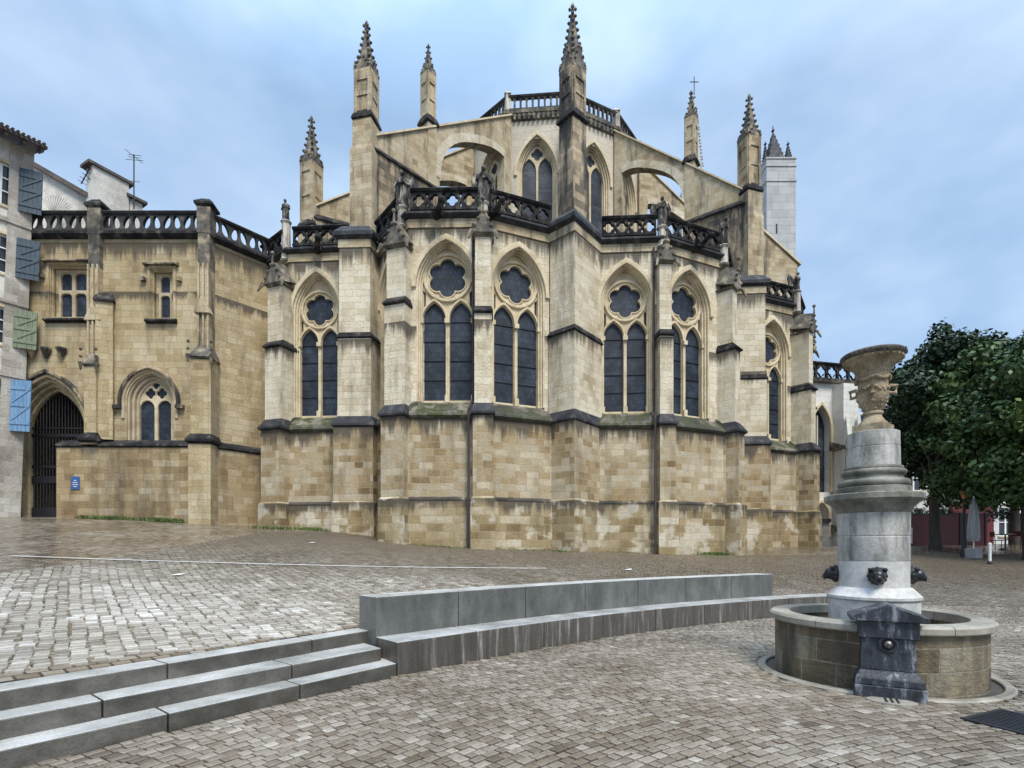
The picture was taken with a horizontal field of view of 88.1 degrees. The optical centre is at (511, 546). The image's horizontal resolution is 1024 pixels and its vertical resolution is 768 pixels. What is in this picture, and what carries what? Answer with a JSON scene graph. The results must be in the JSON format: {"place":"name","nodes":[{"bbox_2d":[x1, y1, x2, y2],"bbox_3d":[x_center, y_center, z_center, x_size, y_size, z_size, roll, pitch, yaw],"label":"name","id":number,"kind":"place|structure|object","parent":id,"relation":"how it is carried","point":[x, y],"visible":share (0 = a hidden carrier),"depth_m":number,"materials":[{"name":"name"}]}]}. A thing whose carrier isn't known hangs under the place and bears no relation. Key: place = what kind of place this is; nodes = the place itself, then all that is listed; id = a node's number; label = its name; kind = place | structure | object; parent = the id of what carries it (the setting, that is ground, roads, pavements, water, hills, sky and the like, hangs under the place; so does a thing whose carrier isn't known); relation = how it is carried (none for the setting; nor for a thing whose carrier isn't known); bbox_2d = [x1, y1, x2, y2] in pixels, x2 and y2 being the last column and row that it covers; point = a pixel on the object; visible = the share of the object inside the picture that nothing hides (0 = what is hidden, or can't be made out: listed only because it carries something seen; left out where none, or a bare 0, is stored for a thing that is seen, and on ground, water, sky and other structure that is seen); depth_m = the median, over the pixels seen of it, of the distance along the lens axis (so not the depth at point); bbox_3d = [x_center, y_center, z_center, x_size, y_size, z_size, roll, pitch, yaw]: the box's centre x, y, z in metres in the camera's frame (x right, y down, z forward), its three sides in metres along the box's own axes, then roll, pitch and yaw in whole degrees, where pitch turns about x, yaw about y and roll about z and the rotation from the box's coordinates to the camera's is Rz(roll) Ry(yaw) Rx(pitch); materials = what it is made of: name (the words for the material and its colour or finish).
{"place":"outdoors","nodes":[
{"label":"outdoors","id":0,"kind":"place"},
{"bbox_2d":[0,517,1021,683],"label":"plaza","id":1,"kind":"structure","parent":0,"point":[49,539],"depth_m":14.81,"materials":[{"name":"grey stone"}]},
{"bbox_2d":[0,122,47,516],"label":"old house","id":2,"kind":"structure","parent":1,"relation":"on","point":[21,186],"depth_m":21.94,"materials":[{"name":"paint"}]},
{"bbox_2d":[0,375,31,431],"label":"window","id":3,"kind":"structure","parent":2,"relation":"in","point":[21,390],"depth_m":21.95,"materials":[{"name":"wood"}]},
{"bbox_2d":[0,303,37,349],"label":"window","id":4,"kind":"structure","parent":2,"relation":"in","point":[25,323],"depth_m":22.04,"materials":[{"name":"wood"}]},
{"bbox_2d":[0,230,40,280],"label":"window","id":5,"kind":"structure","parent":2,"relation":"in","point":[27,266],"depth_m":22.02,"materials":[{"name":"wood"}]},
{"bbox_2d":[0,157,42,215],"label":"window","id":6,"kind":"structure","parent":2,"relation":"in","point":[30,189],"depth_m":22.00,"materials":[{"name":"wood"}]},
{"bbox_2d":[33,158,147,227],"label":"house","id":7,"kind":"structure","parent":1,"relation":"on","point":[108,188],"depth_m":27.00,"materials":[{"name":"paint"}]},
{"bbox_2d":[79,166,90,184],"bbox_3d":[-21.367,-18.635,26.607,0.768,0.866,0.235,0,0,0],"label":"aerial","id":8,"kind":"object","parent":7,"relation":"attached to","point":[87,172],"visible":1,"depth_m":26.58,"materials":[{"name":"black metal"}]},
{"bbox_2d":[125,149,143,208],"bbox_3d":[-19.435,-18.740,27.200,0.857,2.822,0.606,0,0,-44],"label":"television antenna","id":9,"kind":"object","parent":7,"relation":"on","point":[134,157],"visible":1,"depth_m":27.20,"materials":[{"name":"black metal"}]},
{"bbox_2d":[21,198,280,525],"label":"side wing","id":10,"kind":"structure","parent":1,"relation":"on","point":[145,368],"depth_m":22.50,"materials":[{"name":"beige stone"}]},
{"bbox_2d":[39,259,87,322],"bbox_3d":[-18.817,-10.846,22.570,2.440,2.714,0.540,0,0,0],"label":"window","id":11,"kind":"structure","parent":10,"relation":"in","point":[69,284],"depth_m":22.69,"materials":[{"name":"stone"}]},
{"bbox_2d":[71,477,79,489],"bbox_3d":[-18.308,-2.644,22.182,0.360,0.540,0.032,0,0,0],"label":"notice sign","id":12,"kind":"object","parent":10,"relation":"attached to","point":[75,483],"visible":1,"depth_m":22.17,"materials":[{"name":"blue metal"}]},
{"bbox_2d":[112,365,184,439],"bbox_3d":[-15.387,-5.969,22.650,2.960,3.361,0.700,0,0,0],"label":"window","id":13,"kind":"structure","parent":10,"relation":"in","point":[151,405],"depth_m":22.80,"materials":[{"name":"stone"}]},
{"bbox_2d":[139,262,182,323],"bbox_3d":[-14.879,-10.756,22.570,1.740,2.605,0.540,0,0,0],"label":"window","id":14,"kind":"structure","parent":10,"relation":"in","point":[163,285],"depth_m":22.55,"materials":[{"name":"stone"}]},
{"bbox_2d":[0,628,395,767],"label":"stone steps","id":15,"kind":"structure","parent":1,"relation":"on","point":[61,715],"depth_m":4.86,"materials":[{"name":"stone"}]},
{"bbox_2d":[75,515,733,555],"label":"wall weeds","id":16,"kind":"object","parent":1,"relation":"on","point":[273,527],"depth_m":22.08,"materials":[{"name":"green plant"}]},
{"bbox_2d":[0,531,1023,673],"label":"plaza setts","id":17,"kind":"structure","parent":1,"relation":"on","point":[509,567],"depth_m":11.44,"materials":[{"name":"grey stone"}]},
{"bbox_2d":[13,555,485,567],"bbox_3d":[-5.043,0.418,13.155,12.551,0.422,0.599,0,0,-14],"label":"drain line","id":18,"kind":"object","parent":17,"relation":"on","point":[255,563],"visible":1,"depth_m":12.65,"materials":[{"name":"stone"}]},
{"bbox_2d":[965,496,982,558],"bbox_3d":[19.197,-0.779,22.000,0.455,2.600,0.455,0,0,-11],"label":"folded parasol","id":19,"kind":"object","parent":17,"relation":"on","point":[973,529],"visible":1,"depth_m":21.89,"materials":[{"name":"grey fabric"}]},
{"bbox_2d":[257,2,822,554],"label":"cathedral","id":20,"kind":"structure","parent":1,"relation":"on","point":[553,344],"depth_m":22.84,"materials":[{"name":"stone"}]},
{"bbox_2d":[281,199,289,219],"bbox_3d":[-10.110,-14.965,23.615,0.362,0.971,0.335,0,0,-33],"label":"statue","id":21,"kind":"object","parent":20,"relation":"on","point":[285,208],"visible":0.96,"depth_m":23.52,"materials":[{"name":"stone"}]},
{"bbox_2d":[292,267,338,417],"bbox_3d":[-8.645,-9.015,23.610,2.521,6.650,0.774,0,0,0],"label":"window","id":22,"kind":"structure","parent":20,"relation":"in","point":[316,307],"depth_m":23.82,"materials":[{"name":"stone"}]},
{"bbox_2d":[378,258,386,408],"bbox_3d":[-4.933,-9.030,22.257,0.490,6.620,2.600,0,0,-39],"label":"window","id":23,"kind":"structure","parent":20,"relation":"in","point":[382,297],"depth_m":23.00,"materials":[{"name":"stone"}]},
{"bbox_2d":[393,170,415,208],"bbox_3d":[-4.370,-14.271,21.216,0.922,1.482,0.630,0,0,0],"label":"statue","id":24,"kind":"object","parent":20,"relation":"on","point":[402,185],"visible":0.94,"depth_m":21.05,"materials":[{"name":"stone"}]},
{"bbox_2d":[411,233,474,402],"bbox_3d":[-2.601,-9.015,21.146,2.762,6.650,0.685,0,0,0],"label":"window","id":25,"kind":"structure","parent":20,"relation":"in","point":[444,278],"depth_m":21.38,"materials":[{"name":"glass"}]},
{"bbox_2d":[471,165,493,201],"bbox_3d":[-1.130,-14.221,20.849,0.920,1.482,0.601,0,0,-10],"label":"statue","id":26,"kind":"object","parent":20,"relation":"on","point":[482,181],"visible":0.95,"depth_m":20.68,"materials":[{"name":"stone"}]},
{"bbox_2d":[479,154,496,210],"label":"window","id":27,"kind":"structure","parent":20,"relation":"in","point":[491,164],"depth_m":32.69,"materials":[{"name":"stone"}]},
{"bbox_2d":[491,241,549,408],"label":"window","id":28,"kind":"structure","parent":20,"relation":"in","point":[518,290],"depth_m":21.86,"materials":[{"name":"glass"}]},
{"bbox_2d":[514,131,557,220],"bbox_3d":[1.464,-19.905,31.354,2.719,9.010,0.808,0,0,0],"label":"window","id":29,"kind":"structure","parent":20,"relation":"in","point":[536,174],"depth_m":31.54,"materials":[{"name":"stone"}]},
{"bbox_2d":[586,139,612,233],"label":"window","id":30,"kind":"structure","parent":20,"relation":"in","point":[598,182],"depth_m":32.27,"materials":[{"name":"stone"}]},
{"bbox_2d":[600,257,656,413],"bbox_3d":[4.897,-9.015,22.887,2.601,6.650,0.752,0,0,0],"label":"window","id":31,"kind":"structure","parent":20,"relation":"in","point":[626,300],"depth_m":23.09,"materials":[{"name":"glass"}]},
{"bbox_2d":[626,175,636,232],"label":"window","id":32,"kind":"structure","parent":20,"relation":"in","point":[631,200],"depth_m":34.56,"materials":[{"name":"stone"}]},
{"bbox_2d":[650,196,670,226],"bbox_3d":[6.419,-14.244,22.622,0.922,1.328,0.592,0,0,0],"label":"statue","id":33,"kind":"object","parent":20,"relation":"on","point":[662,209],"visible":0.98,"depth_m":22.46,"materials":[{"name":"stone"}]},
{"bbox_2d":[672,265,713,418],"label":"window","id":34,"kind":"structure","parent":20,"relation":"in","point":[691,315],"depth_m":23.73,"materials":[{"name":"stone"}]},
{"bbox_2d":[719,217,728,244],"bbox_3d":[9.621,-14.219,23.951,0.488,1.277,0.437,0,0,0],"label":"statue","id":35,"kind":"object","parent":20,"relation":"on","point":[724,226],"visible":0.96,"depth_m":23.79,"materials":[{"name":"stone"}]},
{"bbox_2d":[765,315,790,440],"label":"window","id":36,"kind":"structure","parent":20,"relation":"in","point":[776,351],"depth_m":28.85,"materials":[{"name":"stone"}]},
{"bbox_2d":[787,272,800,289],"bbox_3d":[15.485,-14.391,28.905,0.920,1.022,0.514,0,0,-38],"label":"statue","id":37,"kind":"object","parent":20,"relation":"on","point":[795,281],"visible":0.98,"depth_m":28.77,"materials":[{"name":"stone"}]},
{"bbox_2d":[359,573,827,675],"bbox_3d":[3.009,1.160,10.429,12.010,0.980,1.630,0,0,-33],"label":"stone bench","id":38,"kind":"object","parent":1,"relation":"on","point":[410,632],"visible":0.89,"depth_m":8.71,"materials":[{"name":"stone"}]},
{"bbox_2d":[822,519,830,545],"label":"brick house","id":39,"kind":"structure","parent":1,"relation":"on","point":[825,532],"depth_m":33.00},
{"bbox_2d":[813,361,860,545],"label":"white transept","id":40,"kind":"structure","parent":1,"relation":"on","point":[838,417],"depth_m":35.32,"materials":[{"name":"paint"}]},
{"bbox_2d":[816,401,833,536],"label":"window","id":41,"kind":"structure","parent":40,"relation":"in","point":[819,422],"depth_m":35.48,"materials":[{"name":"stone"}]},
{"bbox_2d":[858,412,896,421],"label":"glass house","id":42,"kind":"structure","parent":1,"relation":"on","point":[860,414],"depth_m":46.98,"materials":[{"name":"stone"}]},
{"bbox_2d":[910,528,912,545],"bbox_3d":[21.890,-0.475,29.000,0.170,1.080,0.162,0,0,0],"label":"bollard","id":43,"kind":"object","parent":1,"relation":"on","point":[911,535],"visible":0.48,"depth_m":28.96,"materials":[{"name":"grey metal"}]},
{"bbox_2d":[911,506,928,513],"bbox_3d":[23.612,-1.835,30.638,1.867,0.994,0.994,0,0,0],"label":"bush","id":44,"kind":"object","parent":1,"relation":"on","point":[920,511],"visible":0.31,"depth_m":30.59,"materials":[{"name":"green plant"}]},
{"bbox_2d":[899,423,978,510],"bbox_3d":[29.568,-5.995,33.502,8.632,12.320,9.190,0,0,32],"label":"plane tree","id":45,"kind":"object","parent":1,"relation":"on","point":[926,504],"depth_m":36.13,"materials":[{"name":"green plant"}]},
{"bbox_2d":[858,405,1020,543],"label":"white house","id":46,"kind":"structure","parent":1,"relation":"on","point":[1000,526],"depth_m":42.00,"materials":[{"name":"paint"}]},
{"bbox_2d":[908,471,924,491],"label":"window","id":47,"kind":"structure","parent":46,"relation":"in","point":[915,484],"depth_m":42.20,"materials":[{"name":"white paint"}]},
{"bbox_2d":[998,509,1009,536],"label":"window","id":48,"kind":"structure","parent":46,"relation":"in","point":[1003,524],"depth_m":42.20,"materials":[{"name":"white paint"}]},
{"bbox_2d":[940,506,957,513],"bbox_3d":[24.972,-1.845,30.560,1.945,0.960,1.057,0,0,0],"label":"bush","id":49,"kind":"object","parent":1,"relation":"on","point":[947,511],"visible":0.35,"depth_m":30.45,"materials":[{"name":"green plant"}]},
{"bbox_2d":[883,317,1023,549],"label":"plane tree","id":50,"kind":"object","parent":1,"relation":"on","point":[913,396],"visible":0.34,"depth_m":25.32,"materials":[{"name":"green plant"}]},
{"bbox_2d":[959,485,968,556],"bbox_3d":[19.234,-1.026,22.500,0.420,3.180,0.364,0,0,0],"label":"street lantern","id":51,"kind":"object","parent":1,"relation":"on","point":[964,539],"visible":0.8,"depth_m":22.46,"materials":[{"name":"black metal"}]},
{"bbox_2d":[911,513,1020,544],"bbox_3d":[27.966,-0.793,29.705,10.950,2.187,0.150,0,0,3],"label":"terrace screen","id":52,"kind":"object","parent":1,"relation":"on","point":[951,525],"visible":0.38,"depth_m":29.82,"materials":[{"name":"red fabric"}]},
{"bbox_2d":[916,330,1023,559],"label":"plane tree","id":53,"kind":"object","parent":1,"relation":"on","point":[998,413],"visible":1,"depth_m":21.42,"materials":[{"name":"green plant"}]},
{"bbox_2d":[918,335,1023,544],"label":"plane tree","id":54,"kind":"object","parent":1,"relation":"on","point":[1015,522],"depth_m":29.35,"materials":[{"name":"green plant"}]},
{"bbox_2d":[987,543,992,564],"bbox_3d":[18.516,0.331,20.500,0.170,0.930,0.162,0,0,0],"label":"bollard","id":55,"kind":"object","parent":1,"relation":"on","point":[990,562],"visible":0.85,"depth_m":20.46,"materials":[{"name":"white metal"}]},
{"bbox_2d":[983,506,1009,521],"bbox_3d":[28.243,-1.846,30.616,1.906,0.979,1.005,0,0,0],"label":"bush","id":56,"kind":"object","parent":1,"relation":"on","point":[1003,517],"visible":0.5,"depth_m":30.49,"materials":[{"name":"green plant"}]},
{"bbox_2d":[990,532,1006,549],"bbox_3d":[23.150,-0.251,25.207,0.478,0.882,0.440,0,0,21],"label":"cafe chair","id":57,"kind":"object","parent":1,"relation":"on","point":[992,534],"visible":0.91,"depth_m":25.12,"materials":[{"name":"black metal"}]},
{"bbox_2d":[995,534,1015,549],"bbox_3d":[23.773,-0.210,25.500,0.780,0.745,0.780,0,0,0],"label":"cafe table","id":58,"kind":"object","parent":1,"relation":"on","point":[1005,539],"visible":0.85,"depth_m":25.38,"materials":[{"name":"black metal"}]},
{"bbox_2d":[1006,531,1020,548],"bbox_3d":[24.349,-0.297,25.705,0.476,0.881,0.440,0,0,-16],"label":"cafe chair","id":59,"kind":"object","parent":1,"relation":"on","point":[1017,533],"visible":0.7,"depth_m":25.64,"materials":[{"name":"black metal"}]},
{"bbox_2d":[0,0,1023,411],"label":"sky","id":60,"kind":"structure","parent":0,"point":[902,121],"materials":[{"name":"blue"}]},
{"bbox_2d":[81,658,1020,761],"bbox_3d":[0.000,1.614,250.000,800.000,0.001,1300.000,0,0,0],"label":"ground","id":61,"kind":"structure","parent":0,"point":[996,689],"depth_m":6.00,"materials":[{"name":"grey stone"}]},
{"bbox_2d":[22,604,1023,767],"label":"plaza setts","id":62,"kind":"structure","parent":61,"relation":"on","point":[714,695],"depth_m":4.80,"materials":[{"name":"grey stone"}]},
{"bbox_2d":[757,344,1017,706],"bbox_3d":[4.570,-0.366,6.640,2.660,4.132,2.780,0,0,0],"label":"fountain","id":63,"kind":"object","parent":62,"relation":"on","point":[872,630],"visible":1,"depth_m":6.32,"materials":[{"name":"stone"}]},
{"bbox_2d":[960,708,1023,734],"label":"drain grating","id":64,"kind":"object","parent":62,"relation":"on","point":[1007,720],"visible":1,"depth_m":4.80,"materials":[{"name":"black metal"}]}
]}

